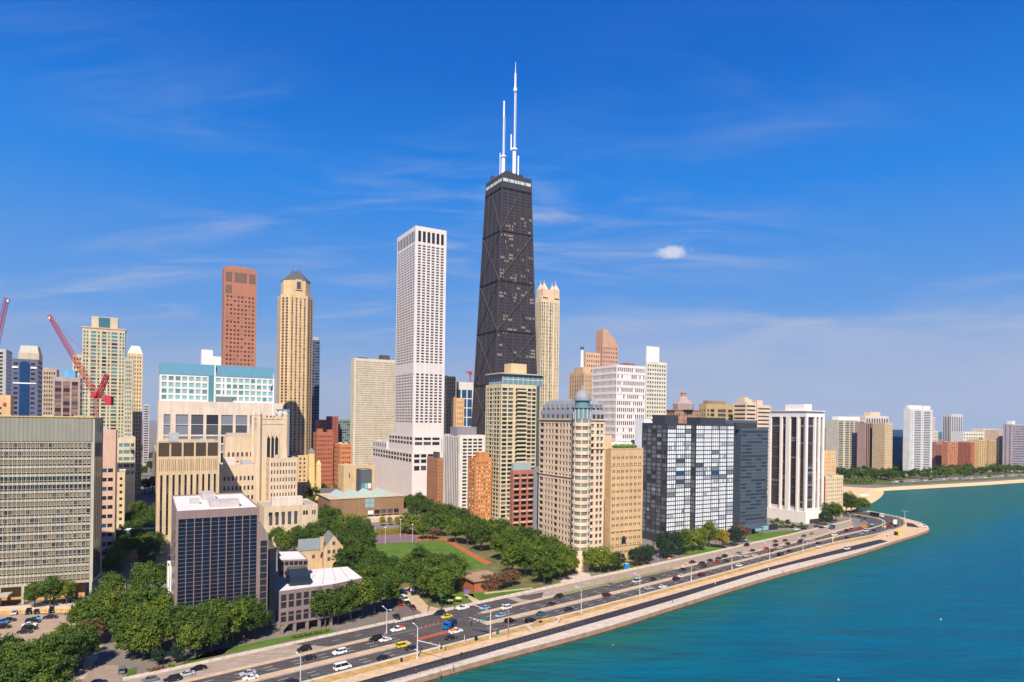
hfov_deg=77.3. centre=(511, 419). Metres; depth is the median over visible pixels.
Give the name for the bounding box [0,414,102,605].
hospital slab
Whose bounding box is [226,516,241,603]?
window
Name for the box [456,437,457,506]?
window
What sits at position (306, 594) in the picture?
window
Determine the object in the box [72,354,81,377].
tower wing
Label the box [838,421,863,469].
windows
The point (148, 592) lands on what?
tree
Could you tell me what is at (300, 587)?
law library
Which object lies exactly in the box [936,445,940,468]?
windows
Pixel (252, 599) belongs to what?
tree
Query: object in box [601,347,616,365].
windows
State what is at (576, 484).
turret window
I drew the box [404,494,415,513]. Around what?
tree
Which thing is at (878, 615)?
water
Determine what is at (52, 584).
tree
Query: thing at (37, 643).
tree
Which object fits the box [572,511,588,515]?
turret window
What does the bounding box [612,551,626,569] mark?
tree
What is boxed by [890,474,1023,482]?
road
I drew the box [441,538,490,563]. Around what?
running track
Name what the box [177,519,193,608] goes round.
window
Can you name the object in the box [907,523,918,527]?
lake path
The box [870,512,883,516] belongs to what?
bus
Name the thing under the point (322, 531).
tree
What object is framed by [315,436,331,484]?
windows
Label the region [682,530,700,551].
tree
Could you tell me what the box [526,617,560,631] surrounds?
planter
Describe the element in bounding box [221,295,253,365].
windows
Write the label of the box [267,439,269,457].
window
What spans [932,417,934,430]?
thin tower
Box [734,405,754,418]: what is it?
windows
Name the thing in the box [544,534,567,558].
tree
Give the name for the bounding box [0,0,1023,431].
sky
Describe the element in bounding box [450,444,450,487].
window
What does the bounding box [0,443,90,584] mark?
windows
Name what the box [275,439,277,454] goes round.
window
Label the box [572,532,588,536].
turret window
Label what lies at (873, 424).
windows
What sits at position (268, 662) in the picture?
verge
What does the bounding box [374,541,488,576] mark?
sports field
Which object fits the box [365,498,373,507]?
picture window
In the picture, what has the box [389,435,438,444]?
windows
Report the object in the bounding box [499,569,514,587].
tree
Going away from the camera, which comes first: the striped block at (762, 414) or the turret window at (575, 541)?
the turret window at (575, 541)
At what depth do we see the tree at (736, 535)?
418.23 m
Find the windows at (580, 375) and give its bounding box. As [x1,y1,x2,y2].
[570,375,591,398]
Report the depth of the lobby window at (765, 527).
482.94 m
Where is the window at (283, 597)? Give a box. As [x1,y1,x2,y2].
[281,594,285,600]
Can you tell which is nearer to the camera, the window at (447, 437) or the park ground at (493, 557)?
the park ground at (493, 557)
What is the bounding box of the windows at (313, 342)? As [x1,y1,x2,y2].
[311,342,318,447]
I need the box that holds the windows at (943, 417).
[943,417,961,441]
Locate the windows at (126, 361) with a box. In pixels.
[125,361,131,435]
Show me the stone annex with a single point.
(302, 471)
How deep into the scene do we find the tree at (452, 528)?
416.87 m
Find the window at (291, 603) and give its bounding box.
[289,601,293,606]
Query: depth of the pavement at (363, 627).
264.17 m
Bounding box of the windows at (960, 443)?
[958,443,974,465]
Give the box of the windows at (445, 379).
[444,379,454,432]
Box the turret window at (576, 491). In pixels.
[573,490,589,493]
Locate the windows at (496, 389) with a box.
[486,388,535,516]
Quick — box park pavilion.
[462,570,499,592]
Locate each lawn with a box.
[126,667,136,676]
[176,648,227,665]
[185,628,335,661]
[439,592,473,605]
[468,587,534,600]
[590,563,644,572]
[679,545,727,554]
[745,530,799,540]
[843,470,1023,484]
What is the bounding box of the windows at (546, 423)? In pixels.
[545,423,600,546]
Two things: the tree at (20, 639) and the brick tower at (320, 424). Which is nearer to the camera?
the tree at (20, 639)
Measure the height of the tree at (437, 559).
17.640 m
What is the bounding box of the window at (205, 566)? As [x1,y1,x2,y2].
[194,518,209,607]
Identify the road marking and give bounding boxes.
[199,520,903,681]
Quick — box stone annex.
[289,453,307,481]
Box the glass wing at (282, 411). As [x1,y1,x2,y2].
[276,409,289,455]
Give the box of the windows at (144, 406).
[144,406,148,462]
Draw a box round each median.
[233,640,411,681]
[482,513,884,624]
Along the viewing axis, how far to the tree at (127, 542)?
347.92 m
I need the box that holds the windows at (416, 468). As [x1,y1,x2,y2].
[373,449,432,470]
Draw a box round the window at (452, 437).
[451,437,452,504]
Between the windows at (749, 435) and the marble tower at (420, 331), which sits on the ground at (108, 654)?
the marble tower at (420, 331)
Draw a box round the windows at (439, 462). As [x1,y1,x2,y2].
[427,462,441,501]
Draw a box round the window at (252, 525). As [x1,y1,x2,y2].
[242,515,256,597]
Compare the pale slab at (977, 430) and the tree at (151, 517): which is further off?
the pale slab at (977, 430)
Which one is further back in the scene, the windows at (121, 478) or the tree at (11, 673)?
the windows at (121, 478)
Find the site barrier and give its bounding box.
[0,609,70,613]
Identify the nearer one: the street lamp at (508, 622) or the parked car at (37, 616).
the street lamp at (508, 622)
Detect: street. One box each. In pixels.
[82,665,122,681]
[107,495,140,638]
[379,598,420,617]
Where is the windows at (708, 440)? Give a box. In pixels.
[690,426,733,530]
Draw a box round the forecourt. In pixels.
[557,572,590,582]
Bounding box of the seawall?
[424,531,929,681]
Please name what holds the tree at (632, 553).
on the lawn at (611, 568)
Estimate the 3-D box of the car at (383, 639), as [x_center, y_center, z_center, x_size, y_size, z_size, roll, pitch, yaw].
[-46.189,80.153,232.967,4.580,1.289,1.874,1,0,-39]
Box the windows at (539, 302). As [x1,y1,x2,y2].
[536,302,557,409]
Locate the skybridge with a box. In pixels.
[119,527,154,533]
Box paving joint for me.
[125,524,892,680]
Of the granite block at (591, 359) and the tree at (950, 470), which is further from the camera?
the tree at (950, 470)
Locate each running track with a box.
[422,536,441,539]
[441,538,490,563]
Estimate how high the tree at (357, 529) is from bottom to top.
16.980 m
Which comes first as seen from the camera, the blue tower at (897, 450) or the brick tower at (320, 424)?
the brick tower at (320, 424)
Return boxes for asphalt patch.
[297,631,367,646]
[357,598,519,636]
[384,613,478,635]
[517,595,528,599]
[525,592,542,599]
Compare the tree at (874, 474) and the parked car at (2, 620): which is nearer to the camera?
the parked car at (2, 620)
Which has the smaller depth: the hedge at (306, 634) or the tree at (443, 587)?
the hedge at (306, 634)
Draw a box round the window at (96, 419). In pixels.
[93,419,96,578]
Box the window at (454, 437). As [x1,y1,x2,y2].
[453,437,454,504]
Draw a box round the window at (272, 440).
[271,439,273,457]
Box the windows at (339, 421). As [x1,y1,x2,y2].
[339,421,349,443]
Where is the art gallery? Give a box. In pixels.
[318,488,404,521]
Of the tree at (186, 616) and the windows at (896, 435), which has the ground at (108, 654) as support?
the tree at (186, 616)
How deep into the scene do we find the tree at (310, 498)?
545.48 m
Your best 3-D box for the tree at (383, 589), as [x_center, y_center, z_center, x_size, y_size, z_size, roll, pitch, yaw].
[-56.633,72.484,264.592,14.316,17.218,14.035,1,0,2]
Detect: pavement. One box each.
[0,602,74,613]
[75,646,101,679]
[122,519,850,680]
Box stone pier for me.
[315,460,320,499]
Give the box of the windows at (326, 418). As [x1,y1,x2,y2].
[326,418,336,442]
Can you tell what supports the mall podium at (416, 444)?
on the ground at (108, 654)
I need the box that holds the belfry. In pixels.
[307,448,314,499]
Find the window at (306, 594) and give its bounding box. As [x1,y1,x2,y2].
[304,591,308,597]
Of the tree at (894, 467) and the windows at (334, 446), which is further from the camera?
the tree at (894, 467)
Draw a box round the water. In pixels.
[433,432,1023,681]
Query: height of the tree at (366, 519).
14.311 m
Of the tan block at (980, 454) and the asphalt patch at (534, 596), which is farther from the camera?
the tan block at (980, 454)
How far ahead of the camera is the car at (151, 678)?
194.77 m
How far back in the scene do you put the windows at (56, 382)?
436.51 m
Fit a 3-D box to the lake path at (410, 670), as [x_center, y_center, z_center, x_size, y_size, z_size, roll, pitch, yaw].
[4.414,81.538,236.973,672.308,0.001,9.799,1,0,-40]
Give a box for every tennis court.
[375,534,422,542]
[375,536,416,541]
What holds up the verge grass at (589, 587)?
on the verge at (537, 599)
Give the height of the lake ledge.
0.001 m
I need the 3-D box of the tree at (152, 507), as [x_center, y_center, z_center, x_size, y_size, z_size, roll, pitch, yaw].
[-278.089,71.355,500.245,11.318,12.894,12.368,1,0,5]
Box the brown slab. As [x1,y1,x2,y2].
[857,422,872,472]
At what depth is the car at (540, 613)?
266.50 m
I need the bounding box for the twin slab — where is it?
[942,413,962,441]
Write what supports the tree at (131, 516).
on the ground at (108, 654)
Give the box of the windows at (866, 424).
[866,424,872,472]
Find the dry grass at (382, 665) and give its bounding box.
[309,535,876,681]
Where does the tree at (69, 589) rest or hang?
on the pavement at (39, 606)
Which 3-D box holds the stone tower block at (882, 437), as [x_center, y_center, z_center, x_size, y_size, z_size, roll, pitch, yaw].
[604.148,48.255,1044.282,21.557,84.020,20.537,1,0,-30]
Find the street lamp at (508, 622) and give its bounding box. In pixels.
[502,604,508,637]
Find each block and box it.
[0,395,13,415]
[53,370,82,415]
[101,427,116,558]
[116,435,135,514]
[117,469,125,528]
[152,445,155,489]
[157,401,282,462]
[167,561,171,595]
[201,349,220,364]
[338,418,349,443]
[338,463,374,491]
[373,439,387,449]
[427,451,443,504]
[451,397,463,426]
[456,382,472,426]
[468,452,491,520]
[509,463,538,529]
[584,352,599,372]
[603,435,611,547]
[604,444,642,561]
[612,442,631,445]
[635,419,650,447]
[666,392,699,422]
[699,401,732,419]
[725,420,756,427]
[733,397,755,419]
[752,400,770,493]
[824,427,825,449]
[824,450,835,475]
[824,474,842,515]
[872,423,892,469]
[932,431,937,441]
[932,442,941,469]
[942,441,957,469]
[952,431,982,458]
[957,442,974,467]
[967,439,985,470]
[985,429,1002,463]
[986,440,995,470]
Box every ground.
[0,420,1023,681]
[345,528,576,607]
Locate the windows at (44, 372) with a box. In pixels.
[44,372,58,414]
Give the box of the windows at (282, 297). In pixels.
[277,297,311,454]
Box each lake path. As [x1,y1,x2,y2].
[359,540,886,681]
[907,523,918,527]
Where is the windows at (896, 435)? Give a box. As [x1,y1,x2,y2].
[892,431,902,469]
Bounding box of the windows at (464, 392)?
[457,389,471,425]
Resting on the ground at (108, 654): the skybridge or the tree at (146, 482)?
the tree at (146, 482)
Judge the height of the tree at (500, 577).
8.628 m
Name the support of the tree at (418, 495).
on the ground at (108, 654)
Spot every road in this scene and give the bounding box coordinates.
[191,511,903,681]
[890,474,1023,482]
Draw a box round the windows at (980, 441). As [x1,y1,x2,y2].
[980,441,985,466]
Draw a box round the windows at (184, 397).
[162,376,272,401]
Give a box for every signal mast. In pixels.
[412,623,445,658]
[472,610,490,638]
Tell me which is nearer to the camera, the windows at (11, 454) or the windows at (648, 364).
the windows at (11, 454)
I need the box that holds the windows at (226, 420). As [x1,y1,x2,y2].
[163,414,274,462]
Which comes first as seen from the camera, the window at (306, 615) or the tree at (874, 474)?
the window at (306, 615)
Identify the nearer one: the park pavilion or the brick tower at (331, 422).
the park pavilion
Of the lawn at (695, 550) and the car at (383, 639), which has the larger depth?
the lawn at (695, 550)
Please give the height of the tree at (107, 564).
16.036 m
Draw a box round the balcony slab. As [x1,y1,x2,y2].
[826,416,864,469]
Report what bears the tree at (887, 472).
on the lawn at (880, 480)
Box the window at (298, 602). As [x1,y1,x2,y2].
[296,600,300,605]
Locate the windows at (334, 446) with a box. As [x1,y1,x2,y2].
[334,446,349,485]
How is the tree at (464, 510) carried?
on the ground at (108, 654)
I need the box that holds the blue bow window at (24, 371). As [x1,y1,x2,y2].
[19,361,29,415]
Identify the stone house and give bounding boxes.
[297,530,342,569]
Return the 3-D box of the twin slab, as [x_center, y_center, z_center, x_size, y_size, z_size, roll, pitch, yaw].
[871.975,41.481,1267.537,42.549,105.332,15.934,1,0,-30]
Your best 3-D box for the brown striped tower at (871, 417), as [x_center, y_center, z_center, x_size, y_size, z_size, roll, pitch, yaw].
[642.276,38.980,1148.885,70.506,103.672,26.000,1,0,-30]
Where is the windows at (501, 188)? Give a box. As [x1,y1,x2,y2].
[472,188,534,433]
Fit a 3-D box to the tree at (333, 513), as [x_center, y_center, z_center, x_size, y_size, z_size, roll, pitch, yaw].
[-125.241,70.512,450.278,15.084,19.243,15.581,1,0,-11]
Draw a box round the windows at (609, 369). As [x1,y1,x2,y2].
[593,367,643,442]
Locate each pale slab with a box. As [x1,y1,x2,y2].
[350,355,394,463]
[972,428,998,438]
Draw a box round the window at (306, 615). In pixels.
[303,613,308,618]
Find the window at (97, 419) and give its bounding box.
[95,419,98,576]
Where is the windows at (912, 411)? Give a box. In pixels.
[910,411,929,469]
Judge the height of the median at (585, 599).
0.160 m
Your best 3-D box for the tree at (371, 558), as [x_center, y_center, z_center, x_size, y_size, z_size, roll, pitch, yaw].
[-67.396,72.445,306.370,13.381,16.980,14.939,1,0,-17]
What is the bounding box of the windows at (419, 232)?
[396,230,443,422]
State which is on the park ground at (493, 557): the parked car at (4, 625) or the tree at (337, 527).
the tree at (337, 527)
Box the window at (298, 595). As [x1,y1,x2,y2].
[296,592,301,598]
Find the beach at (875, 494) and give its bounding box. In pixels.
[853,479,1023,508]
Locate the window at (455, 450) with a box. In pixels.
[455,450,455,495]
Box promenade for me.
[331,537,879,681]
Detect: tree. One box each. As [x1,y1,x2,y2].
[0,632,22,654]
[0,634,25,649]
[0,640,44,661]
[0,651,61,678]
[0,661,32,681]
[21,581,45,607]
[25,631,62,658]
[25,669,61,681]
[31,650,80,681]
[34,574,63,605]
[39,625,88,666]
[48,628,71,653]
[49,622,85,634]
[55,579,76,604]
[64,595,99,624]
[64,623,100,667]
[77,600,116,631]
[79,617,107,636]
[80,585,119,603]
[91,588,121,630]
[96,580,126,597]
[98,570,130,588]
[101,540,131,570]
[101,549,125,572]
[107,601,142,638]
[109,615,152,660]
[112,534,134,555]
[115,584,157,616]
[116,527,129,538]
[118,522,136,528]
[122,623,162,660]
[123,602,159,620]
[125,510,141,522]
[126,526,148,538]
[127,500,147,511]
[127,517,146,527]
[128,584,173,604]
[129,560,156,579]
[129,567,166,590]
[132,531,157,548]
[136,508,149,520]
[136,541,162,563]
[139,605,177,649]
[141,465,147,472]
[141,478,152,492]
[141,510,154,523]
[142,520,154,527]
[144,562,166,586]
[145,461,152,468]
[147,503,154,512]
[149,476,154,490]
[149,593,173,633]
[150,531,166,553]
[151,648,166,665]
[158,601,189,645]
[167,642,186,662]
[169,601,208,651]
[174,617,216,657]
[190,599,222,644]
[194,609,231,652]
[207,594,238,640]
[211,599,251,644]
[234,592,266,637]
[240,599,272,638]
[268,525,285,551]
[275,531,293,550]
[284,529,306,550]
[287,525,301,533]
[300,525,319,538]
[303,496,314,500]
[305,486,318,501]
[307,518,328,529]
[307,589,341,626]
[309,526,328,537]
[318,507,328,520]
[321,517,336,531]
[324,506,344,519]
[324,584,354,624]
[329,519,350,536]
[330,546,360,569]
[337,512,351,523]
[337,530,354,545]
[341,535,362,555]
[341,579,368,620]
[346,513,365,525]
[347,518,359,532]
[347,522,368,534]
[347,543,371,563]
[350,576,378,617]
[353,528,377,547]
[353,562,376,577]
[357,553,383,569]
[361,515,371,527]
[361,547,382,562]
[362,575,392,614]
[363,522,374,534]
[368,561,396,577]
[375,571,400,608]
[376,551,398,568]
[379,515,385,523]
[384,564,404,597]
[396,553,415,583]
[397,512,411,533]
[403,557,426,594]
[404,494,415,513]
[404,514,421,534]
[407,497,422,514]
[410,545,433,561]
[414,491,427,511]
[416,522,430,538]
[416,563,446,599]
[417,497,436,513]
[421,512,440,533]
[423,552,446,574]
[425,501,443,514]
[426,527,440,538]
[427,571,454,604]
[430,512,452,535]
[438,503,458,528]
[439,560,465,594]
[442,514,456,535]
[444,552,460,565]
[445,518,462,542]
[447,556,471,587]
[451,510,471,522]
[456,507,469,514]
[456,519,478,544]
[465,514,486,538]
[467,522,493,551]
[480,574,495,590]
[481,521,502,541]
[484,517,497,532]
[488,530,511,553]
[493,573,507,589]
[495,518,508,527]
[495,521,516,539]
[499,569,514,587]
[500,542,523,570]
[502,524,523,537]
[503,532,523,550]
[508,568,521,584]
[514,524,537,537]
[514,544,535,576]
[518,534,544,548]
[523,542,552,576]
[530,555,555,584]
[531,529,541,538]
[531,533,549,553]
[537,541,563,573]
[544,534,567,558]
[549,552,574,580]
[554,543,577,574]
[568,553,579,575]
[581,547,602,572]
[591,545,611,572]
[601,545,616,570]
[607,552,620,570]
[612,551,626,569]
[627,547,644,565]
[636,544,652,563]
[644,544,656,556]
[652,531,672,555]
[658,540,676,557]
[665,531,684,555]
[673,527,693,553]
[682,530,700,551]
[691,528,708,549]
[701,521,720,546]
[714,528,729,547]
[727,525,742,545]
[733,524,750,542]
[818,511,833,524]
[821,501,841,522]
[833,503,844,520]
[838,468,849,478]
[843,491,858,513]
[845,471,854,478]
[845,496,859,512]
[856,499,863,508]
[857,469,868,478]
[859,497,867,507]
[866,468,877,478]
[871,471,879,478]
[881,468,894,480]
[888,470,899,478]
[892,465,902,470]
[899,470,908,477]
[909,468,919,475]
[917,471,926,476]
[921,467,933,471]
[932,463,941,469]
[936,467,947,477]
[947,467,955,474]
[959,470,967,477]
[961,466,972,471]
[976,467,986,475]
[990,466,1003,474]
[1001,465,1010,474]
[1006,464,1015,472]
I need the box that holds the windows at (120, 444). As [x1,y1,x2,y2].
[119,443,133,473]
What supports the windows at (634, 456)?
in the tan block at (623, 497)
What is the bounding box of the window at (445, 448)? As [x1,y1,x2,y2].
[445,448,445,490]
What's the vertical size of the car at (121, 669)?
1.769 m
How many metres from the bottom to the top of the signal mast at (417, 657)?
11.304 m
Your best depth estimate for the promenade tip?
488.78 m
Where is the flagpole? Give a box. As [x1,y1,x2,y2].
[271,374,273,415]
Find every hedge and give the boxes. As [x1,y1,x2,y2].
[147,664,165,671]
[166,662,175,667]
[292,629,328,637]
[374,528,409,533]
[778,525,808,527]
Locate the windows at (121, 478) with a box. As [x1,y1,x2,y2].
[119,477,122,526]
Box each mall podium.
[372,448,441,496]
[388,434,441,452]
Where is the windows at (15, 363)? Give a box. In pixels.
[13,362,41,413]
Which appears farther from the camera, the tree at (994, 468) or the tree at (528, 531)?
the tree at (994, 468)
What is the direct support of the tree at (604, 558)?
on the ground at (108, 654)
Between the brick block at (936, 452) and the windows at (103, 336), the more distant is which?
the brick block at (936, 452)
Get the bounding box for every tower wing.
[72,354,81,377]
[123,358,133,436]
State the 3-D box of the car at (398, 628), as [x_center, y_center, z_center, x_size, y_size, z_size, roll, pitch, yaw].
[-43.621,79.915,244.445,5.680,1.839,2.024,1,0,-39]
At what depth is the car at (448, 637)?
235.65 m
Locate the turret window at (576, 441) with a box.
[573,440,589,443]
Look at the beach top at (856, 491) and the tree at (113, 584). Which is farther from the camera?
the beach top at (856, 491)
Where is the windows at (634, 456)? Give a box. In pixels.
[606,456,640,552]
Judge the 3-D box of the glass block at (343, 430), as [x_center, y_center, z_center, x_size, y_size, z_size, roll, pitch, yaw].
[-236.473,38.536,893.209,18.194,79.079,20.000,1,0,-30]
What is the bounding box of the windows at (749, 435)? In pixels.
[734,430,767,524]
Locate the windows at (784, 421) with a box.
[782,417,821,507]
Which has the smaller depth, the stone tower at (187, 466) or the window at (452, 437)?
the stone tower at (187, 466)
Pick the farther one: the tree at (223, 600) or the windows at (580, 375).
the windows at (580, 375)
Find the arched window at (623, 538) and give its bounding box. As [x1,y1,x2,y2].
[622,536,625,543]
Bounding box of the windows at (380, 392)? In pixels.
[351,361,394,456]
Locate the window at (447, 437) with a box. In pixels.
[446,437,447,504]
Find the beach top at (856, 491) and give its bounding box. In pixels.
[843,486,870,510]
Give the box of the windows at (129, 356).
[129,356,140,489]
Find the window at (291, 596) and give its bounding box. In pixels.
[289,593,293,599]
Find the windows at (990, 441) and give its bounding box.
[988,441,995,464]
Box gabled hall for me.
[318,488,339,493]
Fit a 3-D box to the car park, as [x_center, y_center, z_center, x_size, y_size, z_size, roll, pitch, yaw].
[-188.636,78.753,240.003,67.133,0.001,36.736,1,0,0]
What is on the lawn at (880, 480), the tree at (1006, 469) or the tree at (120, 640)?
the tree at (1006, 469)
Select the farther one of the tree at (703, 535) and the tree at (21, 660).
the tree at (703, 535)
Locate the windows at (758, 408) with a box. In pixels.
[758,408,769,489]
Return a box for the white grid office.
[592,363,645,443]
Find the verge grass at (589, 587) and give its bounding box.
[563,569,673,594]
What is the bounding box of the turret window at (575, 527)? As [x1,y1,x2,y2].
[572,525,588,529]
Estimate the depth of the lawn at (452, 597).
287.95 m
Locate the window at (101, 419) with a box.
[99,419,101,573]
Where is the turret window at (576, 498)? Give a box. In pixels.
[573,497,588,500]
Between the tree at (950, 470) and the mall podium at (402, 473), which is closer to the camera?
the mall podium at (402, 473)
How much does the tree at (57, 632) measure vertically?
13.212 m
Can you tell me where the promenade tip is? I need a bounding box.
[866,511,928,541]
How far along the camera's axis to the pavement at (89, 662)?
206.52 m
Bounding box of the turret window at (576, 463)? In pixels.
[573,461,589,465]
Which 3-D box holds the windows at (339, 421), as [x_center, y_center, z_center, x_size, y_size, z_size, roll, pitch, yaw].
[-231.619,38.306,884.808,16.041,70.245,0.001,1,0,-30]
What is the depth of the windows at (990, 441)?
1155.97 m
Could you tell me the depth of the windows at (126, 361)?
543.51 m
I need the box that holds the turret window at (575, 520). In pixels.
[572,518,588,522]
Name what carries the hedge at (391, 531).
on the park ground at (493, 557)
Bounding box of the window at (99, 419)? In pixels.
[97,419,100,575]
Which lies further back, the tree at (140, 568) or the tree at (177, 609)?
the tree at (140, 568)
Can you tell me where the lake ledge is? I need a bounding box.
[386,532,921,681]
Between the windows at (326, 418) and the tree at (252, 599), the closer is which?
the tree at (252, 599)
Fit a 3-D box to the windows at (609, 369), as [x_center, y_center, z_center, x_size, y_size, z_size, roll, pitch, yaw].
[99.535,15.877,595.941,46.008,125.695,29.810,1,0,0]
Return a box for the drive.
[123,521,852,681]
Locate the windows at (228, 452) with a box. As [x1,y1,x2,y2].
[228,452,250,461]
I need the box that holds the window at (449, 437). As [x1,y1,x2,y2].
[448,437,449,503]
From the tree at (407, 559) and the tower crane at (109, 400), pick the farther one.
the tower crane at (109, 400)
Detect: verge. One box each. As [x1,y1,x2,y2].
[177,636,383,681]
[481,526,852,612]
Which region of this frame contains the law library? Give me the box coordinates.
[278,551,361,634]
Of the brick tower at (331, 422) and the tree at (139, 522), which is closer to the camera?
the tree at (139, 522)
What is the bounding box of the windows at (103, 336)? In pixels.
[82,330,123,436]
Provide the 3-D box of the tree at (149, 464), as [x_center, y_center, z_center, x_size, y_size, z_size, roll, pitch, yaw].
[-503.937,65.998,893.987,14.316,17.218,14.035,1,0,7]
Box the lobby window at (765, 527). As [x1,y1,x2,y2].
[755,525,768,530]
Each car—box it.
[0,618,9,622]
[0,623,11,628]
[4,617,16,620]
[16,628,32,633]
[21,624,37,629]
[22,622,37,625]
[24,618,40,622]
[25,607,31,614]
[30,615,43,618]
[43,614,57,618]
[48,606,54,612]
[90,679,107,681]
[118,666,124,673]
[140,675,158,681]
[163,673,181,681]
[180,670,194,677]
[190,664,206,670]
[239,669,255,676]
[242,674,258,680]
[283,677,299,681]
[296,644,311,652]
[301,654,315,660]
[332,647,346,655]
[333,661,351,670]
[368,634,382,641]
[376,654,390,660]
[378,637,391,642]
[390,625,405,631]
[392,613,400,619]
[395,641,409,647]
[400,594,408,600]
[404,644,418,650]
[433,609,445,615]
[441,613,452,618]
[445,634,457,639]
[448,627,462,633]
[456,604,468,609]
[479,605,489,609]
[495,612,505,617]
[500,604,511,609]
[504,617,515,622]
[524,617,535,622]
[536,611,546,615]
[546,601,555,605]
[553,593,563,598]
[564,606,574,610]
[602,592,611,596]
[632,577,641,582]
[672,576,680,579]
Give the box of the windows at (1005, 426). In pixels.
[1004,426,1023,465]
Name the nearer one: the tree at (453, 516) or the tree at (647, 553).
the tree at (647, 553)
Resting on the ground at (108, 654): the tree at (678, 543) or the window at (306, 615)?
the tree at (678, 543)
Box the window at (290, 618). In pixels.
[288,615,293,620]
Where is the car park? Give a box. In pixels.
[0,614,75,645]
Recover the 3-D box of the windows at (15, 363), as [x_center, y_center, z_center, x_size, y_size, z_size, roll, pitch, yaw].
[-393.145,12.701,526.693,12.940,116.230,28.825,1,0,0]
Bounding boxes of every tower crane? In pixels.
[0,297,9,341]
[46,314,113,417]
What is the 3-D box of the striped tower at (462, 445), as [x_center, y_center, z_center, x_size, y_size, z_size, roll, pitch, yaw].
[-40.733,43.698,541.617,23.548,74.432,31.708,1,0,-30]
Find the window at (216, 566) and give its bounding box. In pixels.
[210,517,225,601]
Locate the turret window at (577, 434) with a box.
[573,433,589,436]
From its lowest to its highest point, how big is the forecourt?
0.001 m
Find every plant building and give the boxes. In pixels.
[219,457,255,502]
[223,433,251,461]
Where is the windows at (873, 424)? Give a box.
[873,424,891,469]
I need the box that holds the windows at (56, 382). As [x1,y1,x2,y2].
[55,381,81,415]
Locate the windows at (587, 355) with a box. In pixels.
[587,355,598,371]
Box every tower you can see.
[0,349,11,394]
[11,345,42,415]
[42,368,58,415]
[81,316,126,502]
[127,346,142,494]
[143,404,148,465]
[155,433,219,553]
[159,362,273,402]
[171,490,275,639]
[221,265,256,366]
[251,410,288,503]
[276,268,312,454]
[311,337,319,448]
[313,429,333,487]
[315,420,325,431]
[326,416,337,442]
[333,442,351,486]
[394,226,446,457]
[443,375,455,457]
[443,427,484,508]
[471,62,536,434]
[485,363,546,521]
[536,281,559,425]
[538,385,605,571]
[569,347,591,398]
[596,329,617,365]
[642,415,690,540]
[645,346,666,422]
[687,417,734,541]
[733,423,777,533]
[767,404,825,523]
[851,412,888,422]
[892,429,902,469]
[903,405,932,474]
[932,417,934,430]
[1002,421,1023,471]
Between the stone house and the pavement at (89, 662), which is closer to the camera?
the pavement at (89, 662)
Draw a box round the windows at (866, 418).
[866,418,887,422]
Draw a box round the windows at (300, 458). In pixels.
[299,458,304,480]
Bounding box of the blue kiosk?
[624,563,629,568]
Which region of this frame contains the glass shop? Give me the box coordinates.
[356,468,371,490]
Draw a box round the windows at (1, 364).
[0,352,11,394]
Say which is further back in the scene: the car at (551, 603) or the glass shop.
the glass shop
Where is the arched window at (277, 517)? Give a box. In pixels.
[275,515,278,524]
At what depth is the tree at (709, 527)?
413.99 m
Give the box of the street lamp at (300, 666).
[296,652,300,681]
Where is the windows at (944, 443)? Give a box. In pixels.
[944,443,956,468]
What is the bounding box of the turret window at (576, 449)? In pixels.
[573,447,589,450]
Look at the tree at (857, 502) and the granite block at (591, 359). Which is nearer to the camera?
the tree at (857, 502)
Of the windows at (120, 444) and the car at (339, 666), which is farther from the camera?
the windows at (120, 444)
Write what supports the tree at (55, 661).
on the ground at (108, 654)
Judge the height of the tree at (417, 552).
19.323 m
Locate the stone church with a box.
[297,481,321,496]
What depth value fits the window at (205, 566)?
235.54 m
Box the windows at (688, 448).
[642,425,690,534]
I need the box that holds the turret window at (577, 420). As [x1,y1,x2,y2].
[574,419,590,422]
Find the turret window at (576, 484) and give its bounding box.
[573,483,589,486]
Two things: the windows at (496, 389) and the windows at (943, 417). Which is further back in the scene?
the windows at (943, 417)
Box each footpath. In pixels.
[401,586,447,614]
[464,594,479,601]
[484,587,531,593]
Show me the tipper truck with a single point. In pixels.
(449, 623)
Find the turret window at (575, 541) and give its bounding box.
[572,539,588,543]
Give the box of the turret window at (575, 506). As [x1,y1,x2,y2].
[572,504,588,508]
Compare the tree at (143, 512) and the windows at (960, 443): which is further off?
the windows at (960, 443)
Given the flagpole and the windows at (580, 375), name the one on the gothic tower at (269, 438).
the flagpole
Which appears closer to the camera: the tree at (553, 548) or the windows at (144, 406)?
the tree at (553, 548)
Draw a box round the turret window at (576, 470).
[573,469,589,472]
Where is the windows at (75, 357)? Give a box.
[74,357,80,377]
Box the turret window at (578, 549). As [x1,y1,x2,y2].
[572,547,588,550]
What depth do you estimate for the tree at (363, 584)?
257.78 m
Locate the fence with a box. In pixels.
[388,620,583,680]
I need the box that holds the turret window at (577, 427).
[574,426,589,429]
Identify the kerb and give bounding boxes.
[302,529,891,681]
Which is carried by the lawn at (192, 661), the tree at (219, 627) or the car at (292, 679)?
the tree at (219, 627)
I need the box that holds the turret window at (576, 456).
[573,454,589,458]
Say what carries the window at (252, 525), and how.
in the office tower at (223, 545)
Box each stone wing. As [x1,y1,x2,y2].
[257,495,317,546]
[266,455,297,501]
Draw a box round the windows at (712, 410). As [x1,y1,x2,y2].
[700,409,731,419]
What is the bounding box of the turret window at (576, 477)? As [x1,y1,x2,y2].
[573,476,589,479]
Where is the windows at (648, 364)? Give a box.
[647,364,664,420]
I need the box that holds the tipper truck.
[442,618,456,629]

